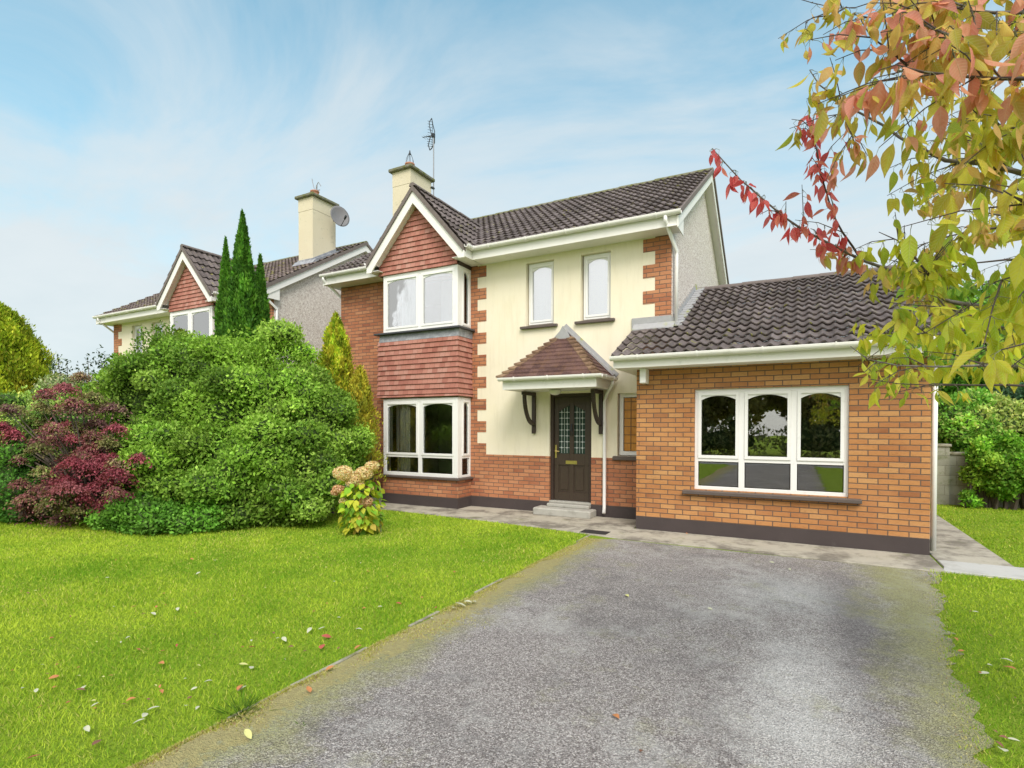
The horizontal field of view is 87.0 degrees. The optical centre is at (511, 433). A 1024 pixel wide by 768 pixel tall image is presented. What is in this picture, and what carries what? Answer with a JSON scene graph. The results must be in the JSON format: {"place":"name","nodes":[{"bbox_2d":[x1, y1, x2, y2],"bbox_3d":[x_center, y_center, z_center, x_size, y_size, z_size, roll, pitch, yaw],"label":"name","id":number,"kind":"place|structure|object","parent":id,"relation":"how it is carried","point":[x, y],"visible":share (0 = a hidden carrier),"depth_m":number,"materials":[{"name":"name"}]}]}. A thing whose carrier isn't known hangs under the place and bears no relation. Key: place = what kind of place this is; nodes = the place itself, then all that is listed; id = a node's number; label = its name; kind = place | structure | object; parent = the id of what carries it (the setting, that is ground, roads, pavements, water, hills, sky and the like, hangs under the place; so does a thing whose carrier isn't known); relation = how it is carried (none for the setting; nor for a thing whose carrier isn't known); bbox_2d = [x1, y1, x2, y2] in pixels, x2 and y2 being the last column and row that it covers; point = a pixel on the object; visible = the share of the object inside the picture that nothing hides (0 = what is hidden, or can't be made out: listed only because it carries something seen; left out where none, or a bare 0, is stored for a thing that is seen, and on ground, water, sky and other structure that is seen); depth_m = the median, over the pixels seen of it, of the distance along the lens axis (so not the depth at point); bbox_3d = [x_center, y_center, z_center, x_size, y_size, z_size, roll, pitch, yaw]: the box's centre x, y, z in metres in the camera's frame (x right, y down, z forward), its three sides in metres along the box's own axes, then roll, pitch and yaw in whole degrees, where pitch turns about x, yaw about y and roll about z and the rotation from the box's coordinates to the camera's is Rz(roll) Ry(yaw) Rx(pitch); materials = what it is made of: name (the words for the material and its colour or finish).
{"place":"outdoors","nodes":[
{"label":"outdoors","id":0,"kind":"place"},
{"bbox_2d":[349,496,635,538],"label":"path","id":1,"kind":"structure","parent":0,"point":[616,528],"depth_m":10.02,"materials":[{"name":"concrete"}]},
{"bbox_2d":[580,529,609,534],"bbox_3d":[1.342,1.593,8.729,0.440,0.018,0.270,0,1,28],"label":"manhole cover","id":2,"kind":"object","parent":1,"relation":"on","point":[595,532],"visible":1,"depth_m":8.69,"materials":[{"name":"metal"}]},
{"bbox_2d":[0,476,1023,767],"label":"lawn","id":3,"kind":"structure","parent":0,"point":[224,656],"depth_m":4.43,"materials":[{"name":"green plant"}]},
{"bbox_2d":[0,437,66,522],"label":"dark shrub","id":4,"kind":"object","parent":3,"relation":"on","point":[13,472],"visible":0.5,"depth_m":9.42,"materials":[{"name":"green plant"}]},
{"bbox_2d":[0,301,74,396],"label":"domed conifer","id":5,"kind":"object","parent":3,"relation":"on","point":[25,358],"visible":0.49,"depth_m":15.33,"materials":[{"name":"green plant"}]},
{"bbox_2d":[0,384,100,472],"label":"light green shrub","id":6,"kind":"object","parent":3,"relation":"on","point":[12,398],"visible":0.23,"depth_m":10.63,"materials":[{"name":"green plant"}]},
{"bbox_2d":[0,371,151,528],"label":"red maple","id":7,"kind":"object","parent":3,"relation":"on","point":[95,480],"visible":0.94,"depth_m":9.15,"materials":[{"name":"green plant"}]},
{"bbox_2d":[24,366,128,490],"bbox_3d":[-9.345,-0.052,12.652,4.028,3.282,2.556,0,1,0],"label":"viburnum shrub","id":8,"kind":"object","parent":3,"relation":"on","point":[58,379],"visible":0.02,"depth_m":12.03,"materials":[{"name":"green plant"}]},
{"bbox_2d":[46,344,117,498],"bbox_3d":[-9.846,-0.285,12.493,1.734,3.641,0.672,0,1,0],"label":"wispy shrub","id":9,"kind":"object","parent":3,"relation":"on","point":[88,368],"visible":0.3,"depth_m":12.46,"materials":[{"name":"green plant"}]},
{"bbox_2d":[79,488,234,535],"bbox_3d":[-5.776,1.267,8.805,2.383,0.767,1.176,0,1,1],"label":"shrub","id":10,"kind":"object","parent":3,"relation":"on","point":[143,514],"visible":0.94,"depth_m":8.52,"materials":[{"name":"green plant"}]},
{"bbox_2d":[58,316,377,529],"bbox_3d":[-5.973,-0.391,10.899,7.148,4.023,4.294,0,1,28],"label":"shrub","id":11,"kind":"object","parent":3,"relation":"on","point":[222,419],"visible":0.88,"depth_m":9.59,"materials":[{"name":"green plant"}]},
{"bbox_2d":[212,236,230,336],"bbox_3d":[-6.627,-1.492,12.465,0.842,6.172,0.784,0,1,-37],"label":"cypress tree","id":12,"kind":"object","parent":3,"relation":"on","point":[225,269],"visible":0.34,"depth_m":12.35,"materials":[{"name":"green plant"}]},
{"bbox_2d":[92,189,372,367],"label":"neighbouring house","id":13,"kind":"structure","parent":3,"relation":"on","point":[185,298],"depth_m":15.93,"materials":[{"name":"paint"}]},
{"bbox_2d":[135,325,141,352],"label":"window","id":14,"kind":"structure","parent":13,"relation":"in","point":[137,328],"depth_m":17.89,"materials":[{"name":"white plastic"}]},
{"bbox_2d":[155,322,162,336],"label":"window","id":15,"kind":"structure","parent":13,"relation":"in","point":[159,324],"depth_m":17.29,"materials":[{"name":"white plastic"}]},
{"bbox_2d":[170,306,214,340],"bbox_3d":[-9.201,-2.941,15.536,2.002,1.275,0.130,0,1,28],"label":"bay window","id":16,"kind":"structure","parent":13,"relation":"in","point":[200,319],"depth_m":15.40,"materials":[{"name":"white plastic"}]},
{"bbox_2d":[330,206,349,226],"bbox_3d":[-5.258,-6.654,16.473,0.532,0.667,0.768,0,1,-9],"label":"satellite dish","id":17,"kind":"object","parent":13,"relation":"attached to","point":[339,216],"visible":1,"depth_m":16.52,"materials":[{"name":"metal"}]},
{"bbox_2d":[216,208,268,367],"bbox_3d":[-5.990,-1.700,12.001,1.258,6.602,1.235,0,1,28],"label":"cypress tree","id":18,"kind":"object","parent":3,"relation":"on","point":[242,304],"visible":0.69,"depth_m":11.77,"materials":[{"name":"green plant"}]},
{"bbox_2d":[198,690,287,723],"bbox_3d":[-1.617,1.627,3.199,0.539,0.066,0.410,0,1,28],"label":"grass tuft","id":19,"kind":"object","parent":3,"relation":"on","point":[238,707],"visible":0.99,"depth_m":3.24,"materials":[{"name":"green plant"}]},
{"bbox_2d":[255,253,277,369],"bbox_3d":[-5.827,-1.295,12.499,0.875,5.781,0.910,0,1,28],"label":"cypress tree","id":20,"kind":"object","parent":3,"relation":"on","point":[261,285],"visible":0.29,"depth_m":12.39,"materials":[{"name":"green plant"}]},
{"bbox_2d":[314,310,382,504],"bbox_3d":[-3.825,-0.561,11.829,1.876,4.338,1.761,0,1,28],"label":"golden conifer","id":21,"kind":"object","parent":3,"relation":"on","point":[336,357],"visible":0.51,"depth_m":11.70,"materials":[{"name":"yellow plant"}]},
{"bbox_2d":[330,461,387,535],"bbox_3d":[-2.414,1.022,8.622,0.857,1.213,0.839,0,1,28],"label":"hydrangea","id":22,"kind":"object","parent":3,"relation":"on","point":[362,524],"visible":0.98,"depth_m":8.45,"materials":[{"name":"green plant"}]},
{"bbox_2d":[348,363,390,500],"bbox_3d":[-3.202,0.049,11.428,1.282,3.131,1.262,0,1,28],"label":"golden shrub","id":23,"kind":"object","parent":3,"relation":"on","point":[360,389],"visible":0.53,"depth_m":11.28,"materials":[{"name":"yellow plant"}]},
{"bbox_2d":[227,534,590,719],"bbox_3d":[-0.159,1.641,5.953,0.033,0.048,6.367,0,1,28],"label":"kerb edging","id":24,"kind":"object","parent":3,"relation":"on","point":[362,649],"visible":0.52,"depth_m":4.00,"materials":[{"name":"concrete"}]},
{"bbox_2d":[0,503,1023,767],"bbox_3d":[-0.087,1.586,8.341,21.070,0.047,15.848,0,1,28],"label":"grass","id":25,"kind":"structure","parent":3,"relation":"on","point":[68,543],"depth_m":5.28,"materials":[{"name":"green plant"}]},
{"bbox_2d":[83,725,89,730],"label":"fallen leaf","id":26,"kind":"object","parent":25,"relation":"on","point":[86,728],"visible":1,"depth_m":2.96,"materials":[{"name":"plant"}]},
{"bbox_2d":[319,150,954,554],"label":"detached house","id":27,"kind":"structure","parent":3,"relation":"on","point":[585,356],"depth_m":10.48,"materials":[{"name":"paint"}]},
{"bbox_2d":[388,405,399,470],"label":"bay side window","id":28,"kind":"structure","parent":27,"relation":"in","point":[394,411],"depth_m":12.40,"materials":[{"name":"white glass"}]},
{"bbox_2d":[383,264,460,332],"bbox_3d":[-1.977,-2.878,11.674,2.002,1.275,0.130,0,1,28],"label":"bay window","id":29,"kind":"structure","parent":27,"relation":"in","point":[403,294],"depth_m":11.75,"materials":[{"name":"white plastic"}]},
{"bbox_2d":[384,397,460,477],"bbox_3d":[-1.984,0.073,11.708,2.002,1.685,0.130,0,1,28],"label":"bay window","id":30,"kind":"structure","parent":27,"relation":"in","point":[455,402],"depth_m":11.61,"materials":[{"name":"white plastic"}]},
{"bbox_2d":[422,118,434,194],"bbox_3d":[-2.352,-7.692,15.271,0.376,2.427,0.254,0,1,28],"label":"television aerial","id":31,"kind":"object","parent":27,"relation":"attached to","point":[432,135],"visible":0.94,"depth_m":15.18,"materials":[{"name":"grey metal"}]},
{"bbox_2d":[460,397,470,477],"bbox_3d":[-1.005,0.078,11.487,0.082,1.685,0.383,0,1,28],"label":"bay side window","id":32,"kind":"structure","parent":27,"relation":"in","point":[465,402],"depth_m":11.51,"materials":[{"name":"white plastic"}]},
{"bbox_2d":[461,266,470,327],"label":"bay side window","id":33,"kind":"structure","parent":27,"relation":"in","point":[465,273],"depth_m":11.47,"materials":[{"name":"white plastic"}]},
{"bbox_2d":[529,261,553,325],"bbox_3d":[0.621,-2.842,10.943,0.590,1.241,0.082,0,1,28],"label":"window","id":34,"kind":"structure","parent":27,"relation":"in","point":[532,267],"depth_m":10.97,"materials":[{"name":"white plastic"}]},
{"bbox_2d":[554,396,588,501],"bbox_3d":[1.174,0.297,10.642,0.744,2.050,0.109,0,1,28],"label":"front door","id":35,"kind":"structure","parent":27,"relation":"in","point":[571,431],"depth_m":10.65,"materials":[{"name":"paint"}]},
{"bbox_2d":[584,252,610,319],"bbox_3d":[1.659,-2.833,10.388,0.570,1.241,0.082,0,1,28],"label":"window","id":36,"kind":"structure","parent":27,"relation":"in","point":[588,259],"depth_m":10.40,"materials":[{"name":"white plastic"}]},
{"bbox_2d":[619,393,636,455],"bbox_3d":[2.293,-0.177,10.066,0.570,1.160,0.070,0,1,28],"label":"window","id":37,"kind":"structure","parent":27,"relation":"in","point":[628,406],"depth_m":10.11,"materials":[{"name":"glass"}]},
{"bbox_2d":[694,385,848,496],"bbox_3d":[3.864,0.094,8.173,2.098,1.592,0.082,0,1,28],"label":"garage window","id":38,"kind":"structure","parent":27,"relation":"in","point":[794,395],"depth_m":8.05,"materials":[{"name":"white plastic"}]},
{"bbox_2d":[709,0,1023,408],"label":"cherry tree","id":39,"kind":"object","parent":3,"relation":"on","point":[951,39],"visible":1,"depth_m":2.02,"materials":[{"name":"green plant"}]},
{"bbox_2d":[913,264,1009,395],"bbox_3d":[17.245,-2.366,19.662,6.729,7.980,7.911,0,1,-31],"label":"garden tree","id":40,"kind":"object","parent":3,"relation":"on","point":[975,299],"visible":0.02,"depth_m":18.80,"materials":[{"name":"green plant"}]},
{"bbox_2d":[930,444,1019,507],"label":"block wall","id":41,"kind":"structure","parent":3,"relation":"on","point":[950,486],"depth_m":12.08,"materials":[{"name":"concrete"}]},
{"bbox_2d":[931,386,1023,451],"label":"hedge shrub","id":42,"kind":"object","parent":3,"relation":"on","point":[960,423],"visible":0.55,"depth_m":12.64,"materials":[{"name":"green plant"}]},
{"bbox_2d":[941,300,1023,395],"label":"garden tree","id":43,"kind":"object","parent":3,"relation":"on","point":[959,379],"visible":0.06,"depth_m":17.67,"materials":[{"name":"green plant"}]},
{"bbox_2d":[955,429,1023,509],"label":"climbing shrub","id":44,"kind":"object","parent":3,"relation":"on","point":[1004,477],"visible":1,"depth_m":11.33,"materials":[{"name":"green plant"}]},
{"bbox_2d":[980,382,1023,411],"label":"blue green shrub","id":45,"kind":"object","parent":3,"relation":"on","point":[1018,394],"visible":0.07,"depth_m":14.11,"materials":[{"name":"green plant"}]},
{"bbox_2d":[0,0,1023,385],"label":"sky","id":46,"kind":"structure","parent":0,"point":[132,132],"materials":[{"name":"blue"}]},
{"bbox_2d":[140,538,993,767],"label":"driveway","id":47,"kind":"structure","parent":0,"point":[765,662],"depth_m":3.61,"materials":[{"name":"grey asphalt"}]},
{"bbox_2d":[244,729,251,738],"bbox_3d":[-1.443,1.635,2.946,0.093,0.014,0.033,16,28,42],"label":"fallen leaf","id":48,"kind":"object","parent":47,"relation":"on","point":[248,733],"visible":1,"depth_m":2.94,"materials":[{"name":"yellow plant"}]},
{"bbox_2d":[128,537,992,767],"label":"moss","id":49,"kind":"object","parent":47,"relation":"on","point":[142,762],"visible":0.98,"depth_m":3.94,"materials":[{"name":"green plant"}]},
{"bbox_2d":[617,528,945,572],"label":"garage path","id":50,"kind":"structure","parent":0,"point":[919,562],"depth_m":7.49,"materials":[{"name":"concrete"}]},
{"bbox_2d":[930,515,1013,566],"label":"side path","id":51,"kind":"structure","parent":0,"point":[953,543],"depth_m":7.55,"materials":[{"name":"concrete"}]},
{"bbox_2d":[937,560,1023,580],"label":"paved strip","id":52,"kind":"object","parent":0,"point":[997,571],"visible":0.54,"depth_m":6.44,"materials":[{"name":"concrete"}]}
]}

